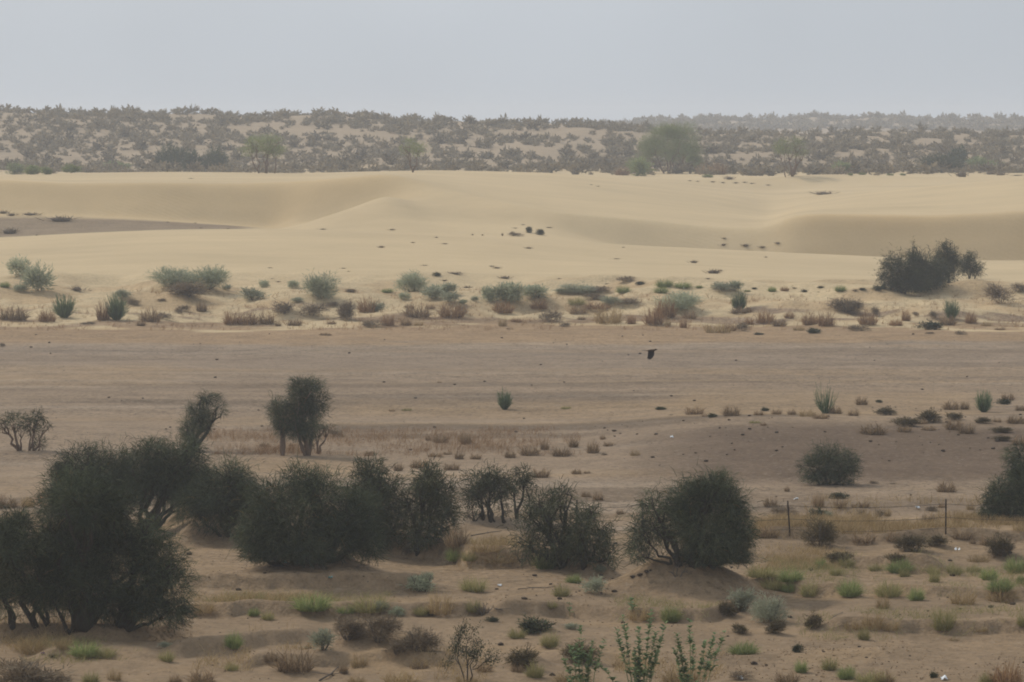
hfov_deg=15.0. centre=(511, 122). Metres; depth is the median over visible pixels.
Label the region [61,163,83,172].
desert shrub
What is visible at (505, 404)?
broom bush
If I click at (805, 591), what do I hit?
green tussock
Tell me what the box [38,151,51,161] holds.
ridge bush
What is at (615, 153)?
ridge bush
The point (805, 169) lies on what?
ridge bush
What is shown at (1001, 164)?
ridge bush
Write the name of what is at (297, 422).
thorn tree
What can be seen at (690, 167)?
ridge bush
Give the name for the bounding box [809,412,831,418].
grass tuft
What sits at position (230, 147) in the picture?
ridge bush
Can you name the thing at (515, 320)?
grass tuft
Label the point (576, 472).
grass tuft
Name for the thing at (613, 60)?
sky
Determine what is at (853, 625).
grass tuft
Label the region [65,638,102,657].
green tussock
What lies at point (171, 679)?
grass tuft
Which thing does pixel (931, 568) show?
green tussock
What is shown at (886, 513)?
grass tuft
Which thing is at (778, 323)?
grass tuft
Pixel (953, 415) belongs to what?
heath mound
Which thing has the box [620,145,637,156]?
ridge bush
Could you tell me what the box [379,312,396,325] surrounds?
grass tuft
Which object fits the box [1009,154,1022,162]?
ridge bush
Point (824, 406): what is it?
broom bush
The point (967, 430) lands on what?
grass tuft
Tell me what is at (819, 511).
desert shrub
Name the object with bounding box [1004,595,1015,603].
grass tuft
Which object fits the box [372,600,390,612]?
desert shrub
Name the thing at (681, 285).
green tussock
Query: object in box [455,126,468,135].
ridge bush
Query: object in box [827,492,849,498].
desert shrub
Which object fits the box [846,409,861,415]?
grass tuft
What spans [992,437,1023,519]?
thorn bush
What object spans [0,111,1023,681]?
desert ground
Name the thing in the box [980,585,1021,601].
grass tuft
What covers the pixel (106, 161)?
ridge bush
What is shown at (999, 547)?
shrub
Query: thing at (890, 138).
ridge bush
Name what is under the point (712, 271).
dead tussock
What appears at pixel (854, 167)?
ridge bush
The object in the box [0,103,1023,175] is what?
ridge scrub
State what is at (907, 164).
ridge bush
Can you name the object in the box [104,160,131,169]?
desert shrub
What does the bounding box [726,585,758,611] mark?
desert shrub
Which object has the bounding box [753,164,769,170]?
ridge bush
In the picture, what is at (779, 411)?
grass tuft
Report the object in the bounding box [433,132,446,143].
ridge bush
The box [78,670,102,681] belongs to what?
green tussock
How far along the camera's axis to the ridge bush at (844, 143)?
1030.00 m
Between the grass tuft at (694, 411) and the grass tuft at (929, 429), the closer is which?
the grass tuft at (929, 429)
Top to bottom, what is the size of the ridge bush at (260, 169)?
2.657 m
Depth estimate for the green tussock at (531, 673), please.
134.56 m
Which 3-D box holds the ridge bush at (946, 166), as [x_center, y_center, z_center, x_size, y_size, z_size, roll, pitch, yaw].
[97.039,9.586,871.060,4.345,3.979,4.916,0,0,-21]
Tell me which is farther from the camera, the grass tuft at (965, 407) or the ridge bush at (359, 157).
the ridge bush at (359, 157)
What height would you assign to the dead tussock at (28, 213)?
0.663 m
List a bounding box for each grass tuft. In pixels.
[0,304,34,320]
[0,495,20,507]
[14,630,52,655]
[18,494,35,507]
[36,308,57,321]
[55,637,71,649]
[94,298,110,319]
[105,666,123,680]
[135,320,147,325]
[136,305,164,321]
[168,673,183,681]
[183,668,216,681]
[193,599,218,613]
[194,300,207,311]
[220,310,242,324]
[235,309,258,324]
[258,308,277,323]
[261,648,277,662]
[265,645,322,672]
[287,317,304,325]
[338,663,348,673]
[344,674,367,681]
[348,649,370,667]
[355,294,377,312]
[378,669,427,681]
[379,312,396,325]
[392,460,403,470]
[398,301,434,317]
[400,318,412,325]
[408,456,433,467]
[411,321,423,325]
[411,662,429,668]
[420,586,458,614]
[426,451,445,456]
[431,434,448,442]
[435,300,469,317]
[439,521,471,547]
[443,461,460,469]
[449,672,481,681]
[453,449,465,458]
[457,431,471,444]
[465,536,504,552]
[470,453,482,458]
[473,660,495,672]
[478,552,518,563]
[480,534,511,544]
[489,299,515,313]
[497,317,508,326]
[503,450,517,457]
[509,316,522,322]
[511,663,524,672]
[515,443,541,455]
[529,298,551,308]
[532,467,552,477]
[539,437,550,449]
[548,445,573,456]
[549,667,595,681]
[566,435,579,447]
[568,304,587,313]
[570,468,582,473]
[579,301,614,309]
[580,492,591,496]
[584,439,600,452]
[590,302,628,323]
[593,490,603,499]
[603,441,613,446]
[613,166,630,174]
[624,601,653,620]
[625,312,636,323]
[628,449,640,455]
[640,304,669,324]
[650,297,679,317]
[652,662,706,681]
[664,317,672,325]
[678,316,688,327]
[682,308,698,318]
[682,405,705,414]
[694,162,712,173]
[699,319,735,332]
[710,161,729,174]
[720,403,741,415]
[722,322,737,330]
[729,306,758,313]
[744,315,753,324]
[751,410,763,414]
[753,306,776,323]
[760,525,777,537]
[761,496,777,507]
[769,315,787,326]
[769,409,783,413]
[773,670,800,681]
[784,311,795,318]
[785,551,809,562]
[787,408,796,414]
[791,325,804,330]
[798,312,817,324]
[798,408,816,416]
[807,509,835,538]
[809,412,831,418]
[811,490,824,507]
[815,310,838,325]
[828,407,841,413]
[832,496,848,508]
[839,621,861,629]
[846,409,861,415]
[846,533,876,543]
[854,310,878,324]
[855,394,868,404]
[856,421,892,434]
[857,608,886,629]
[858,500,871,506]
[871,669,895,681]
[874,593,890,608]
[881,619,901,630]
[882,506,891,515]
[885,528,901,541]
[888,317,904,325]
[896,424,915,431]
[901,310,911,320]
[914,418,928,423]
[919,514,938,521]
[921,425,937,430]
[933,479,959,492]
[938,313,960,324]
[940,398,961,409]
[941,418,963,429]
[943,587,980,604]
[949,528,976,539]
[952,514,963,521]
[957,423,975,433]
[960,399,970,409]
[963,309,977,323]
[964,552,992,562]
[966,501,975,509]
[976,535,998,545]
[980,320,993,325]
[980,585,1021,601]
[986,656,1023,681]
[1001,392,1014,399]
[1004,414,1023,423]
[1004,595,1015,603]
[1009,436,1023,444]
[1014,404,1023,410]
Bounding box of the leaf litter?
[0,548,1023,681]
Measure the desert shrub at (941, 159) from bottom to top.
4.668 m
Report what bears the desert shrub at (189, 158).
on the desert ground at (118, 231)
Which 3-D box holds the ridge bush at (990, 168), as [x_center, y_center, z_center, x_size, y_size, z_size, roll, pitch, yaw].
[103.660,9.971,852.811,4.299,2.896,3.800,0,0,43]
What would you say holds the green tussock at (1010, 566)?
on the desert ground at (118, 231)
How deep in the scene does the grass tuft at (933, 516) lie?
187.46 m
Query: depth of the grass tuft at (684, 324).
366.28 m
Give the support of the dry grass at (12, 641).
on the desert ground at (118, 231)
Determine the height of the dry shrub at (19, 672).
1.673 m
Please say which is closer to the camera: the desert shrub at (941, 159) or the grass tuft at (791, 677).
the grass tuft at (791, 677)
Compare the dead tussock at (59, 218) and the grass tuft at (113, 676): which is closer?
the grass tuft at (113, 676)
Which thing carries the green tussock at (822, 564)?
on the desert ground at (118, 231)
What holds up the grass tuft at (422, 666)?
on the desert ground at (118, 231)
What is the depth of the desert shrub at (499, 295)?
390.57 m
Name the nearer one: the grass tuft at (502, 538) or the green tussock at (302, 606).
the green tussock at (302, 606)
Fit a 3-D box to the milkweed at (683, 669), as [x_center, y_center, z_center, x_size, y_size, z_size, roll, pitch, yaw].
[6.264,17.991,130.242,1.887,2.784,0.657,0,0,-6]
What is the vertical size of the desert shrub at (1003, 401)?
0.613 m
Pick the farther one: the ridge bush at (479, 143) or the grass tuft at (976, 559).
the ridge bush at (479, 143)
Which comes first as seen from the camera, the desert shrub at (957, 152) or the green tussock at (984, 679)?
the green tussock at (984, 679)
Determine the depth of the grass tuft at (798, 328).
361.61 m
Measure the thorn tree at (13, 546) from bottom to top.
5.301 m
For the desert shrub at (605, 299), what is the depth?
390.32 m
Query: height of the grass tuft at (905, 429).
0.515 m
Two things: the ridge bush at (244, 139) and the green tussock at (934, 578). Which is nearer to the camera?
the green tussock at (934, 578)
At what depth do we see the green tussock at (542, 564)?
168.12 m
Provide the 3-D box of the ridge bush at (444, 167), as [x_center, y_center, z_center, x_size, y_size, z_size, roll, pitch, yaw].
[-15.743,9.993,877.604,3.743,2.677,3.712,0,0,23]
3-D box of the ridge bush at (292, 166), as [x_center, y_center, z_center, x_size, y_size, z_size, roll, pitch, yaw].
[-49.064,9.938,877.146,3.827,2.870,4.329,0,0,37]
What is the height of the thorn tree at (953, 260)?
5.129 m
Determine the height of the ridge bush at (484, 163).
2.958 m
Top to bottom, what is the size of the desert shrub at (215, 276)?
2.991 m
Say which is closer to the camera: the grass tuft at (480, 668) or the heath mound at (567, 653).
the grass tuft at (480, 668)
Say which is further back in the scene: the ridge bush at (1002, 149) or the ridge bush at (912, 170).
the ridge bush at (1002, 149)
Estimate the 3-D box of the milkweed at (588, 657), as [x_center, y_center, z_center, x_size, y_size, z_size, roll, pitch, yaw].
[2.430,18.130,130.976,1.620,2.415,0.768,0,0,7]
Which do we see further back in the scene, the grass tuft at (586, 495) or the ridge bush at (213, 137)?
the ridge bush at (213, 137)
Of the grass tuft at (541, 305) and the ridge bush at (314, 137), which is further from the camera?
the ridge bush at (314, 137)
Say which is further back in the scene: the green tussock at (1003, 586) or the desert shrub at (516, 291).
the desert shrub at (516, 291)
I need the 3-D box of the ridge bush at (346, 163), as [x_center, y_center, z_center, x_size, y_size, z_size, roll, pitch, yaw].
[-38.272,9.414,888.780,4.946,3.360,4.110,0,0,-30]
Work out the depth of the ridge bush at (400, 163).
845.64 m
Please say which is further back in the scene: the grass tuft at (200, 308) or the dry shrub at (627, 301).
the dry shrub at (627, 301)
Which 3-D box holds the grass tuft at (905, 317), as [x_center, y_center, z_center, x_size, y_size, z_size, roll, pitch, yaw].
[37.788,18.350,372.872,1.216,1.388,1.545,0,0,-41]
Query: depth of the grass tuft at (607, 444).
230.87 m
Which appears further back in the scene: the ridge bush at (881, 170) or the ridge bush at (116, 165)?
the ridge bush at (116, 165)
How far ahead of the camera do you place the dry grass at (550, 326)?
377.64 m
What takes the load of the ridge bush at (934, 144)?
on the desert ground at (118, 231)
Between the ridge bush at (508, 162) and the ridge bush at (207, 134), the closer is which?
the ridge bush at (508, 162)
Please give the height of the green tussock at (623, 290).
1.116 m
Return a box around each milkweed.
[561,625,606,681]
[597,609,667,681]
[628,597,636,609]
[672,618,726,681]
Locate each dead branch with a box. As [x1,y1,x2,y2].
[312,666,348,680]
[518,586,553,588]
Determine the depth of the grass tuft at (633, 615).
150.42 m
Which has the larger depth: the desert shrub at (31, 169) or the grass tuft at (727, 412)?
the desert shrub at (31, 169)
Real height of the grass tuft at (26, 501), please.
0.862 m
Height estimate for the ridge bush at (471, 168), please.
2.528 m
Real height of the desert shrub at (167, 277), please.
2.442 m
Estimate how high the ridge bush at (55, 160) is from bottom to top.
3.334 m
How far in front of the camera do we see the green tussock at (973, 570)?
168.50 m
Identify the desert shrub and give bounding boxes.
[2,254,31,275]
[4,160,27,174]
[10,283,30,291]
[19,259,58,291]
[21,164,41,174]
[38,166,52,174]
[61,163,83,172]
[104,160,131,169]
[111,287,137,297]
[143,265,200,287]
[149,141,189,167]
[158,640,172,647]
[179,149,206,170]
[187,262,232,289]
[198,139,231,166]
[224,284,231,289]
[234,285,270,299]
[259,279,270,287]
[287,280,300,288]
[288,297,304,301]
[298,267,344,298]
[303,626,337,650]
[366,302,388,311]
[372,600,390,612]
[387,605,406,616]
[390,269,433,291]
[395,290,411,299]
[404,574,435,590]
[418,571,434,582]
[419,285,445,298]
[426,284,446,297]
[437,282,458,293]
[438,290,460,301]
[479,284,497,300]
[483,616,499,621]
[491,281,510,301]
[498,280,528,302]
[515,613,556,633]
[521,283,550,297]
[525,226,532,232]
[535,229,544,234]
[551,288,571,292]
[557,279,600,293]
[564,621,581,628]
[577,572,607,593]
[591,564,607,572]
[599,295,621,303]
[624,155,656,175]
[651,286,706,310]
[707,281,734,290]
[708,413,716,417]
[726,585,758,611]
[728,280,744,290]
[744,590,794,622]
[791,643,805,652]
[806,327,822,333]
[809,507,826,515]
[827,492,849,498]
[831,160,851,172]
[870,284,882,290]
[913,152,966,171]
[913,320,944,329]
[929,671,938,678]
[947,144,969,164]
[965,155,1003,166]
[993,397,1011,404]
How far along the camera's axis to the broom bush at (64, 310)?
379.27 m
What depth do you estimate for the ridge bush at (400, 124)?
1087.28 m
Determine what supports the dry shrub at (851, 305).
on the desert ground at (118, 231)
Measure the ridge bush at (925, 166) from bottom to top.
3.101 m
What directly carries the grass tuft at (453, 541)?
on the desert ground at (118, 231)
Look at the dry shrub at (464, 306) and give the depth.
380.33 m
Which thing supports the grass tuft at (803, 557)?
on the desert ground at (118, 231)
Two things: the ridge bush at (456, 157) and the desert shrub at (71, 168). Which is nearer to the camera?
the desert shrub at (71, 168)
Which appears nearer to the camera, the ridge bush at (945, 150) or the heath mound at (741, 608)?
the heath mound at (741, 608)
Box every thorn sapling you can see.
[440,615,505,681]
[474,602,493,615]
[512,547,531,561]
[668,558,689,576]
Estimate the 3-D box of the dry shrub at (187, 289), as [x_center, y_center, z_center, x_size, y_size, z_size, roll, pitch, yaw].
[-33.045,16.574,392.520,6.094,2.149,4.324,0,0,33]
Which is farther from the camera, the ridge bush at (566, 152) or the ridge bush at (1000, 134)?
the ridge bush at (1000, 134)
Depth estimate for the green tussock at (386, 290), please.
399.32 m
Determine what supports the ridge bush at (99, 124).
on the desert ground at (118, 231)
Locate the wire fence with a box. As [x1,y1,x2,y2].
[576,499,1003,535]
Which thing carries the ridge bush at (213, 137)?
on the desert ground at (118, 231)
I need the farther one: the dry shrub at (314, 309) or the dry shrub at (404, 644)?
the dry shrub at (314, 309)
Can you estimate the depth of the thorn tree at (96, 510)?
145.35 m
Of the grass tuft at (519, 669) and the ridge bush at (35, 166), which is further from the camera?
the ridge bush at (35, 166)
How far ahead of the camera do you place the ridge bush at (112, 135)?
1046.92 m
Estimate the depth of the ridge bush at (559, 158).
969.33 m
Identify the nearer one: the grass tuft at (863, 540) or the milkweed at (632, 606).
the milkweed at (632, 606)
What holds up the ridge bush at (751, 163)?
on the desert ground at (118, 231)
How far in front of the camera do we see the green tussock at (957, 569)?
165.66 m
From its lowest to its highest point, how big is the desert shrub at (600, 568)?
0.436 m
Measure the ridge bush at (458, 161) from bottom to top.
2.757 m
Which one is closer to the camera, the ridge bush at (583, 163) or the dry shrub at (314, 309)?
the dry shrub at (314, 309)
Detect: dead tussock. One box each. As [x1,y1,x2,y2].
[0,227,22,233]
[20,212,46,214]
[35,214,83,221]
[67,284,88,291]
[495,276,513,278]
[703,268,724,273]
[809,191,841,194]
[947,169,969,176]
[984,171,997,174]
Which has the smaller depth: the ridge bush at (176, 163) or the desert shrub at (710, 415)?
the desert shrub at (710, 415)
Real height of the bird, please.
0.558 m
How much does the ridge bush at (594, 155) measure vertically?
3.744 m
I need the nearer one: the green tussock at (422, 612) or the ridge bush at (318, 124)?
the green tussock at (422, 612)
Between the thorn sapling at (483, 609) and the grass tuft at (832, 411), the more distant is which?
the grass tuft at (832, 411)
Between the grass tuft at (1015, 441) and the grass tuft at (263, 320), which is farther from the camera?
the grass tuft at (263, 320)
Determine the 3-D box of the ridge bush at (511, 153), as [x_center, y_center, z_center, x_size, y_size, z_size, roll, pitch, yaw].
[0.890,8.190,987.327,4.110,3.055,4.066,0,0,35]
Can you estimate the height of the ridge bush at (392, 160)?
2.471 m
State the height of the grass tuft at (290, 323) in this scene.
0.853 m
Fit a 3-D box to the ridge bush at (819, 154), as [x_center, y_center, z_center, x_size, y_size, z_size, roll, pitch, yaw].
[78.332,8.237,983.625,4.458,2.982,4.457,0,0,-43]
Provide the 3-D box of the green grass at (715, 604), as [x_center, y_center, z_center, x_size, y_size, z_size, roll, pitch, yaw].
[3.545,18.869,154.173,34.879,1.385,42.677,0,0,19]
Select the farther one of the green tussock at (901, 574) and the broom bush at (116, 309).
the broom bush at (116, 309)
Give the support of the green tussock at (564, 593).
on the desert ground at (118, 231)
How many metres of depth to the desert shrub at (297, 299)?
389.22 m
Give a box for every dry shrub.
[0,651,79,681]
[125,298,140,304]
[156,312,175,319]
[164,279,211,297]
[175,304,192,311]
[265,298,296,313]
[290,302,338,316]
[326,302,338,306]
[328,428,345,436]
[330,605,369,640]
[335,299,353,319]
[337,300,356,319]
[355,611,407,642]
[360,317,386,326]
[378,637,415,654]
[392,624,446,651]
[454,300,470,312]
[474,606,491,614]
[508,232,524,235]
[535,310,565,321]
[560,322,569,326]
[581,292,609,299]
[585,285,613,292]
[612,276,637,281]
[616,297,639,304]
[729,665,756,680]
[733,322,752,330]
[767,500,798,514]
[825,294,866,311]
[844,321,875,330]
[870,305,880,315]
[870,506,884,516]
[923,505,936,510]
[928,310,939,317]
[954,330,968,334]
[978,282,1018,302]
[1004,282,1023,291]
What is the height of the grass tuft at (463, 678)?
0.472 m
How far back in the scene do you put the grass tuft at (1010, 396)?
269.49 m
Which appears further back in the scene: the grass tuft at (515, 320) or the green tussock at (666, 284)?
the green tussock at (666, 284)
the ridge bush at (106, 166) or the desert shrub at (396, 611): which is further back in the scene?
the ridge bush at (106, 166)
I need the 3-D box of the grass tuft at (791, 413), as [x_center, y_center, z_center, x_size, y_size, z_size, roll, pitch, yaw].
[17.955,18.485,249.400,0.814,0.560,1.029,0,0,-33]
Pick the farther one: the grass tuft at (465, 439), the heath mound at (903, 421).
the heath mound at (903, 421)
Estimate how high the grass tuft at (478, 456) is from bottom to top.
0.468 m
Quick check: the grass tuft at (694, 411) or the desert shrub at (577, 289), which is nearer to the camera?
the grass tuft at (694, 411)
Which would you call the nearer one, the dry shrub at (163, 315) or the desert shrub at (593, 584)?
the desert shrub at (593, 584)
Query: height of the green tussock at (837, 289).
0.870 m
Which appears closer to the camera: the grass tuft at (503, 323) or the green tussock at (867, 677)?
the green tussock at (867, 677)
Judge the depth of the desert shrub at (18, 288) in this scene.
401.50 m
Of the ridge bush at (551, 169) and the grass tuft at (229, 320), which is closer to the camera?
the grass tuft at (229, 320)
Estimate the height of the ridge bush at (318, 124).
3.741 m
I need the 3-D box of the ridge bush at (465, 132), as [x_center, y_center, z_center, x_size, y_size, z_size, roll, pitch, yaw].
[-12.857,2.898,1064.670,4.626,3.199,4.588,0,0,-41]
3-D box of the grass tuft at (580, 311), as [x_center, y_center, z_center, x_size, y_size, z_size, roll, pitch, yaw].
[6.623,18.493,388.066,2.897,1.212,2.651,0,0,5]
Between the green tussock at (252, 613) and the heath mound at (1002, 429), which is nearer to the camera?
the green tussock at (252, 613)
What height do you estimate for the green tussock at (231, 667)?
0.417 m
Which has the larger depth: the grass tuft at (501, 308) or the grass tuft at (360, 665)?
the grass tuft at (501, 308)
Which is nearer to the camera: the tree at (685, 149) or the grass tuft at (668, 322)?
the grass tuft at (668, 322)
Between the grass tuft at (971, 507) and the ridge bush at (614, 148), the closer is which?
the grass tuft at (971, 507)
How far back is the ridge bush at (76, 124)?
1078.46 m
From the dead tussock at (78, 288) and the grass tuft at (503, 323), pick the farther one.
the dead tussock at (78, 288)
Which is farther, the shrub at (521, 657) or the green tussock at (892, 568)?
the green tussock at (892, 568)
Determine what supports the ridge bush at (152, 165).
on the desert ground at (118, 231)
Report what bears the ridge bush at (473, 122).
on the desert ground at (118, 231)
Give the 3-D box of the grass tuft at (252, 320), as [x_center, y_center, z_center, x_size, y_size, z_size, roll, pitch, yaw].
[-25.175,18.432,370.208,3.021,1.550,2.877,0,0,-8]
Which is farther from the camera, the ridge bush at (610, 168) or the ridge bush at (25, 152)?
the ridge bush at (25, 152)
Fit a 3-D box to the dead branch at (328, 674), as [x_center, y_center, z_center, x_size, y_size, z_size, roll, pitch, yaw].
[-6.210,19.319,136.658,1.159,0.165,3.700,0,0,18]
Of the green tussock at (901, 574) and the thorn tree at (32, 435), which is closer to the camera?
the green tussock at (901, 574)
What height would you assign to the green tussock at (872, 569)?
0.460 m
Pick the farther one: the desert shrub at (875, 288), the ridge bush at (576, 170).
the ridge bush at (576, 170)
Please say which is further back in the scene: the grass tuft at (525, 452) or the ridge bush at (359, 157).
the ridge bush at (359, 157)
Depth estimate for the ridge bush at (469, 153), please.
988.77 m
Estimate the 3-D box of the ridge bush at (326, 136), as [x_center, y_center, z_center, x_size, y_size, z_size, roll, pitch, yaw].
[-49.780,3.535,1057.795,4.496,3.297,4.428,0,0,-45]
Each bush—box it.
[0,156,11,169]
[11,141,27,149]
[21,150,35,159]
[23,146,37,155]
[23,148,39,158]
[25,164,42,173]
[26,112,40,120]
[33,128,47,141]
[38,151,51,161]
[44,155,64,165]
[51,293,78,317]
[63,119,80,127]
[63,129,76,140]
[90,139,104,150]
[92,119,107,128]
[99,152,114,161]
[100,147,117,153]
[102,160,118,170]
[103,131,120,138]
[103,153,118,163]
[104,292,129,319]
[105,121,119,129]
[108,160,125,169]
[120,126,132,137]
[125,115,140,121]
[135,137,148,149]
[139,158,158,171]
[145,160,166,170]
[165,159,181,171]
[165,448,264,539]
[186,123,201,132]
[186,159,202,171]
[192,134,209,144]
[203,130,215,138]
[209,134,224,141]
[210,117,224,124]
[215,114,228,121]
[223,453,395,568]
[225,142,234,149]
[231,152,246,159]
[237,166,253,172]
[241,135,256,142]
[251,162,266,172]
[271,129,281,136]
[286,161,299,171]
[300,159,312,168]
[309,135,318,144]
[309,164,326,171]
[310,107,327,115]
[314,119,329,129]
[318,130,335,140]
[327,154,336,163]
[332,140,345,146]
[334,157,345,169]
[335,150,351,161]
[335,157,350,169]
[339,447,414,549]
[347,163,358,171]
[352,113,366,121]
[352,152,367,162]
[356,147,367,157]
[360,119,371,126]
[380,151,398,160]
[382,453,467,555]
[386,155,400,164]
[387,162,405,170]
[393,121,405,129]
[412,161,426,169]
[416,120,425,127]
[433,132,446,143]
[433,149,448,158]
[434,161,448,169]
[447,161,462,170]
[450,135,465,143]
[454,153,468,161]
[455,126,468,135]
[455,128,471,137]
[455,157,468,166]
[461,147,476,157]
[464,116,476,124]
[466,162,483,170]
[468,157,487,170]
[469,137,484,147]
[476,150,493,158]
[477,159,489,168]
[496,388,513,409]
[497,159,515,168]
[500,148,514,155]
[506,149,521,156]
[516,131,530,138]
[526,119,542,130]
[542,162,559,172]
[553,499,627,570]
[557,146,575,155]
[557,152,574,161]
[558,155,577,163]
[569,163,587,174]
[579,160,591,169]
[585,150,599,159]
[599,159,614,169]
[601,164,616,172]
[604,142,621,152]
[604,147,621,157]
[616,457,768,569]
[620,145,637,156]
[669,165,685,173]
[681,164,702,173]
[702,158,716,166]
[703,143,718,153]
[718,159,735,165]
[724,162,738,173]
[729,138,741,147]
[730,289,747,309]
[737,166,758,175]
[747,160,757,167]
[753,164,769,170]
[756,165,775,175]
[790,437,866,485]
[802,166,818,174]
[807,166,825,174]
[813,149,831,159]
[813,382,838,413]
[840,136,853,148]
[845,142,861,149]
[847,158,864,173]
[860,154,875,166]
[861,161,875,170]
[868,163,885,172]
[873,236,934,294]
[877,168,891,173]
[882,134,895,140]
[886,140,899,148]
[894,144,912,154]
[897,244,955,291]
[899,160,914,171]
[904,166,921,173]
[916,162,940,173]
[928,141,941,145]
[928,163,945,172]
[933,157,952,171]
[937,142,948,152]
[940,142,958,153]
[942,299,959,319]
[957,248,987,278]
[973,474,1023,520]
[974,387,995,411]
[976,162,994,172]
[992,157,1009,168]
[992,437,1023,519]
[994,131,1009,137]
[996,142,1009,153]
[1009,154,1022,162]
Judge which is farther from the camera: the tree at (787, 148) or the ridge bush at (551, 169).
the ridge bush at (551, 169)
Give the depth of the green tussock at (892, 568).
165.71 m
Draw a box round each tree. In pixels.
[0,407,36,450]
[0,494,64,629]
[8,442,165,634]
[21,405,56,450]
[29,434,153,526]
[100,422,224,530]
[107,496,204,632]
[175,387,229,450]
[233,133,289,172]
[262,374,337,455]
[314,421,337,453]
[399,136,428,171]
[457,458,535,522]
[496,474,592,568]
[507,462,540,518]
[626,118,711,172]
[771,134,809,176]
[927,239,968,283]
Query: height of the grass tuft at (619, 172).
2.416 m
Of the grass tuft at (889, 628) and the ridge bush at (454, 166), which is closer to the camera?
the grass tuft at (889, 628)
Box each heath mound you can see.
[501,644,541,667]
[555,639,605,661]
[715,597,738,615]
[730,622,748,634]
[738,604,746,611]
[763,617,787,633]
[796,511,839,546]
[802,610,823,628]
[825,551,854,561]
[872,405,897,414]
[882,552,909,560]
[890,416,921,425]
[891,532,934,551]
[915,407,942,422]
[925,533,951,545]
[944,411,963,419]
[973,416,995,422]
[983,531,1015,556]
[985,426,1013,432]
[991,435,1011,440]
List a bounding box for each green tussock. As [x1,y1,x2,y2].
[0,281,11,287]
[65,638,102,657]
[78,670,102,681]
[94,648,116,657]
[156,648,176,661]
[222,631,245,648]
[223,662,241,670]
[246,606,261,616]
[261,608,275,620]
[284,591,338,611]
[334,604,355,613]
[343,593,391,613]
[380,288,392,292]
[411,604,429,615]
[443,546,459,561]
[457,571,492,591]
[458,551,477,561]
[463,598,481,612]
[504,625,528,638]
[522,660,545,677]
[528,550,560,568]
[537,628,560,647]
[548,600,557,608]
[549,583,573,596]
[563,574,584,582]
[567,296,586,304]
[615,284,632,293]
[651,285,669,293]
[653,279,673,286]
[657,606,685,621]
[658,605,684,620]
[670,282,691,287]
[724,638,763,654]
[739,565,783,577]
[756,577,790,590]
[766,287,777,291]
[773,567,809,582]
[778,581,796,592]
[793,658,809,672]
[796,576,822,596]
[814,557,828,568]
[818,655,839,670]
[827,563,842,575]
[833,284,846,291]
[833,578,866,596]
[834,663,857,679]
[836,554,857,566]
[849,668,896,681]
[854,627,870,639]
[867,563,883,570]
[871,577,907,597]
[882,555,915,572]
[897,566,912,576]
[905,584,926,600]
[924,564,940,574]
[926,568,942,582]
[928,604,958,630]
[946,563,965,574]
[964,563,982,572]
[975,563,1002,580]
[975,669,997,681]
[982,575,1017,592]
[1001,552,1023,572]
[1015,610,1023,626]
[1016,575,1023,583]
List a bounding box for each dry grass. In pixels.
[0,287,1023,330]
[0,423,585,507]
[0,532,850,681]
[752,492,1023,539]
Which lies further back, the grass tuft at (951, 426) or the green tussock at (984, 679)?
the grass tuft at (951, 426)
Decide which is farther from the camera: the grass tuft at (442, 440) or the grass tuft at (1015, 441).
the grass tuft at (442, 440)
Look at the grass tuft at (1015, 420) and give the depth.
238.68 m
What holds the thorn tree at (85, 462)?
on the desert ground at (118, 231)
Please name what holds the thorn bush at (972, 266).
on the desert ground at (118, 231)
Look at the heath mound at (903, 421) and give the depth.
236.82 m
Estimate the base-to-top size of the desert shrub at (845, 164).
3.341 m
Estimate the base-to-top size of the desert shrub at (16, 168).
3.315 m
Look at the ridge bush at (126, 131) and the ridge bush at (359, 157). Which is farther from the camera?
the ridge bush at (126, 131)
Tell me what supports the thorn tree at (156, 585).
on the desert ground at (118, 231)
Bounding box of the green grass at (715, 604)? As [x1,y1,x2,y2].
[19,536,1023,663]
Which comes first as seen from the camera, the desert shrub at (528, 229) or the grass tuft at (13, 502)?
the grass tuft at (13, 502)
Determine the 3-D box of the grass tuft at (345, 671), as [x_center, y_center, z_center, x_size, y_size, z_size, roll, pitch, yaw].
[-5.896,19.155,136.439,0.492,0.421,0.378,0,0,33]
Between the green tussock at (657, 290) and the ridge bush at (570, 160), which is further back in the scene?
the ridge bush at (570, 160)
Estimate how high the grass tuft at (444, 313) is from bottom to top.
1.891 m
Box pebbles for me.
[4,333,1023,675]
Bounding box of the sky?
[0,0,1023,121]
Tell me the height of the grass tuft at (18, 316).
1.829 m
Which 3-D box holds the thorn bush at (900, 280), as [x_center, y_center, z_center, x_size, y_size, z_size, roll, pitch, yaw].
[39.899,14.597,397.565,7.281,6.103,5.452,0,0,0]
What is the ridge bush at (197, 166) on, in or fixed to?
on the desert ground at (118, 231)
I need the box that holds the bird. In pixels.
[643,349,656,359]
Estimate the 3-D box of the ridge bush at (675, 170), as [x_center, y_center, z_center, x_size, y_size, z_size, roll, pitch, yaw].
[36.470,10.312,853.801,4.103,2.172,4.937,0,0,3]
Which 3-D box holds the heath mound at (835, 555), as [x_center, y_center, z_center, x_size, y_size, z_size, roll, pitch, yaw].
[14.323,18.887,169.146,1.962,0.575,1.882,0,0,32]
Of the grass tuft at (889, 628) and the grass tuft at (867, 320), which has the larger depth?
the grass tuft at (867, 320)
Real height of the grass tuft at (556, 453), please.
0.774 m
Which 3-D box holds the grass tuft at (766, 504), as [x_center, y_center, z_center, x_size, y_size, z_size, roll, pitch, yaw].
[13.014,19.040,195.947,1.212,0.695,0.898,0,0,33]
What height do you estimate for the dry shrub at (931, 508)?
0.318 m
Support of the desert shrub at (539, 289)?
on the desert ground at (118, 231)
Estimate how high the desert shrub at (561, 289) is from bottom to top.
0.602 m
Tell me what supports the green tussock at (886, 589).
on the desert ground at (118, 231)

